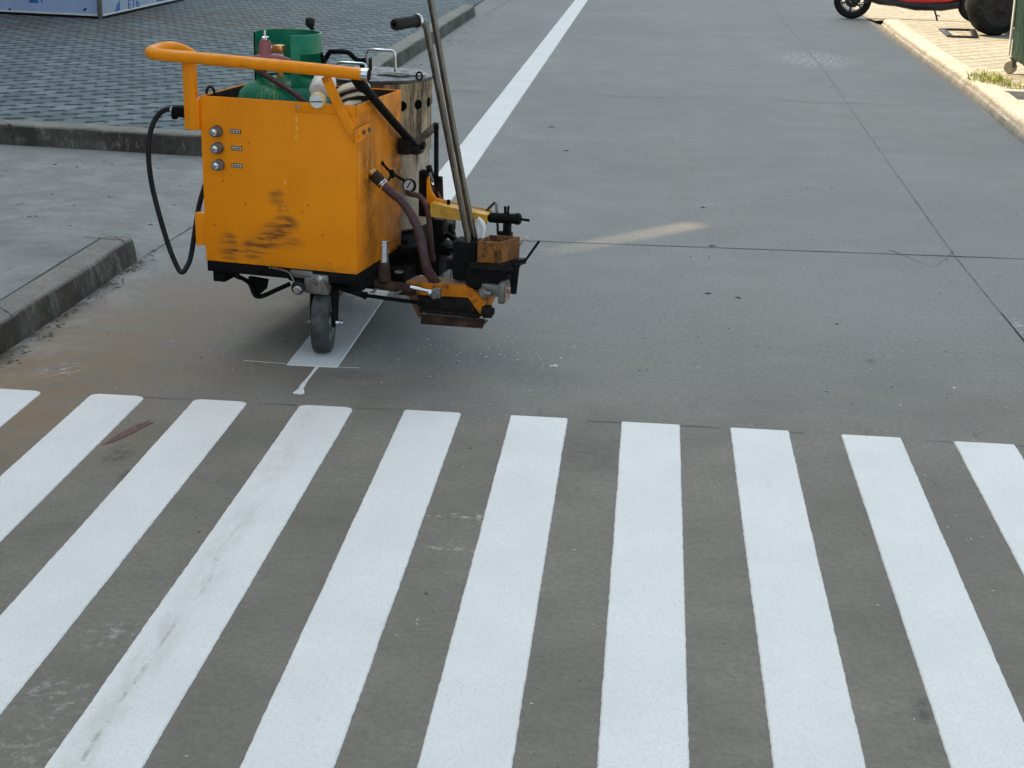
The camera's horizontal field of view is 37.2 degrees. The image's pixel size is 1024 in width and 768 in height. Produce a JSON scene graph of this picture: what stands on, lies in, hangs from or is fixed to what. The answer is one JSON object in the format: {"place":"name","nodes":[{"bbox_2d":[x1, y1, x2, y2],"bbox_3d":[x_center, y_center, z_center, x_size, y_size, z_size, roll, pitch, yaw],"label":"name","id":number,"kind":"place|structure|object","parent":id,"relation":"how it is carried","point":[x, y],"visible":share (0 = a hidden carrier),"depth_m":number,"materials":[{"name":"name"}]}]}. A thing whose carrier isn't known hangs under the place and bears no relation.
{"place":"outdoors","nodes":[
{"label":"outdoors","id":0,"kind":"place"},
{"bbox_2d":[0,232,119,300],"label":"sidewalk","id":1,"kind":"structure","parent":0,"point":[26,258],"depth_m":5.32,"materials":[{"name":"concrete"}]},
{"bbox_2d":[0,0,481,130],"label":"island paving","id":2,"kind":"structure","parent":0,"point":[106,71],"depth_m":11.53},
{"bbox_2d":[0,0,183,18],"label":"site hoarding","id":3,"kind":"object","parent":2,"relation":"on","point":[98,9],"visible":1,"depth_m":13.66,"materials":[{"name":"white metal"}]},
{"bbox_2d":[0,0,1023,767],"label":"road","id":4,"kind":"structure","parent":0,"point":[764,552],"depth_m":3.85,"materials":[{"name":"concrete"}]},
{"bbox_2d":[0,236,136,354],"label":"kerb","id":5,"kind":"structure","parent":4,"relation":"on","point":[30,308],"depth_m":4.99,"materials":[{"name":"concrete"}]},
{"bbox_2d":[7,250,156,363],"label":"gutter litter","id":6,"kind":"object","parent":4,"relation":"on","point":[50,332],"visible":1,"depth_m":5.23,"materials":[{"name":"brown plant"}]},
{"bbox_2d":[0,5,474,155],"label":"island kerb","id":7,"kind":"structure","parent":4,"relation":"on","point":[104,137],"depth_m":7.84,"materials":[{"name":"concrete"}]},
{"bbox_2d":[145,0,539,352],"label":"line marking machine","id":8,"kind":"object","parent":4,"relation":"on","point":[337,195],"visible":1,"depth_m":4.47,"materials":[{"name":"orange metal"}]},
{"bbox_2d":[238,29,331,103],"bbox_3d":[-0.680,-0.806,4.573,0.294,0.512,0.294,6,19,15],"label":"gas cylinder","id":9,"kind":"object","parent":8,"relation":"on","point":[302,45],"visible":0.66,"depth_m":4.45,"materials":[{"name":"green metal"}]},
{"bbox_2d":[309,76,335,108],"bbox_3d":[-0.548,-0.843,4.357,0.074,0.096,0.127,6,19,15],"label":"plastic bottle","id":10,"kind":"object","parent":8,"relation":"on","point":[319,96],"visible":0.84,"depth_m":4.33,"materials":[{"name":"plastic"}]},
{"bbox_2d":[337,81,369,104],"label":"work gloves","id":11,"kind":"object","parent":8,"relation":"on","point":[346,87],"visible":0.5,"depth_m":4.38,"materials":[{"name":"fabric"}]},
{"bbox_2d":[11,18,977,767],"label":"dirt specks","id":12,"kind":"object","parent":4,"relation":"on","point":[155,260],"visible":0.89,"depth_m":5.33,"materials":[{"name":"brown soil"}]},
{"bbox_2d":[115,327,971,719],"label":"paint granules","id":13,"kind":"object","parent":4,"relation":"on","point":[471,361],"visible":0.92,"depth_m":4.58,"materials":[{"name":"white paint"}]},
{"bbox_2d":[880,19,1023,143],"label":"kerb","id":14,"kind":"structure","parent":4,"relation":"on","point":[996,102],"depth_m":11.16,"materials":[{"name":"beige concrete"}]},
{"bbox_2d":[1003,89,1023,98],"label":"edging step","id":15,"kind":"object","parent":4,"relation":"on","point":[1017,94],"visible":0.45,"depth_m":10.16,"materials":[{"name":"grey concrete"}]},
{"bbox_2d":[842,0,1023,89],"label":"pavement","id":16,"kind":"structure","parent":0,"point":[985,52],"depth_m":13.78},
{"bbox_2d":[834,0,968,20],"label":"red scooter","id":17,"kind":"object","parent":16,"relation":"on","point":[926,5],"visible":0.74,"depth_m":16.51,"materials":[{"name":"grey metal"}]},
{"bbox_2d":[938,28,977,37],"bbox_3d":[4.195,-3.284,14.235,0.348,0.016,0.842,5,19,10],"label":"metal frame","id":18,"kind":"object","parent":16,"relation":"on","point":[973,32],"visible":1,"depth_m":14.19,"materials":[{"name":"black metal"}]},
{"bbox_2d":[966,67,1014,84],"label":"grass","id":19,"kind":"structure","parent":16,"relation":"on","point":[994,77],"depth_m":10.76,"materials":[{"name":"green plant"}]},
{"bbox_2d":[967,0,1016,34],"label":"cargo tricycle","id":20,"kind":"object","parent":16,"relation":"on","point":[990,17],"visible":0.89,"depth_m":14.04,"materials":[{"name":"black rubber"}]},
{"bbox_2d":[1001,80,1023,88],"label":"grass","id":21,"kind":"structure","parent":16,"relation":"on","point":[1010,84],"depth_m":10.48,"materials":[{"name":"green plant"}]},
{"bbox_2d":[1004,0,1023,73],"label":"wheelie bin","id":22,"kind":"object","parent":16,"relation":"on","point":[1017,55],"visible":1,"depth_m":11.05,"materials":[{"name":"green plastic"}]}
]}

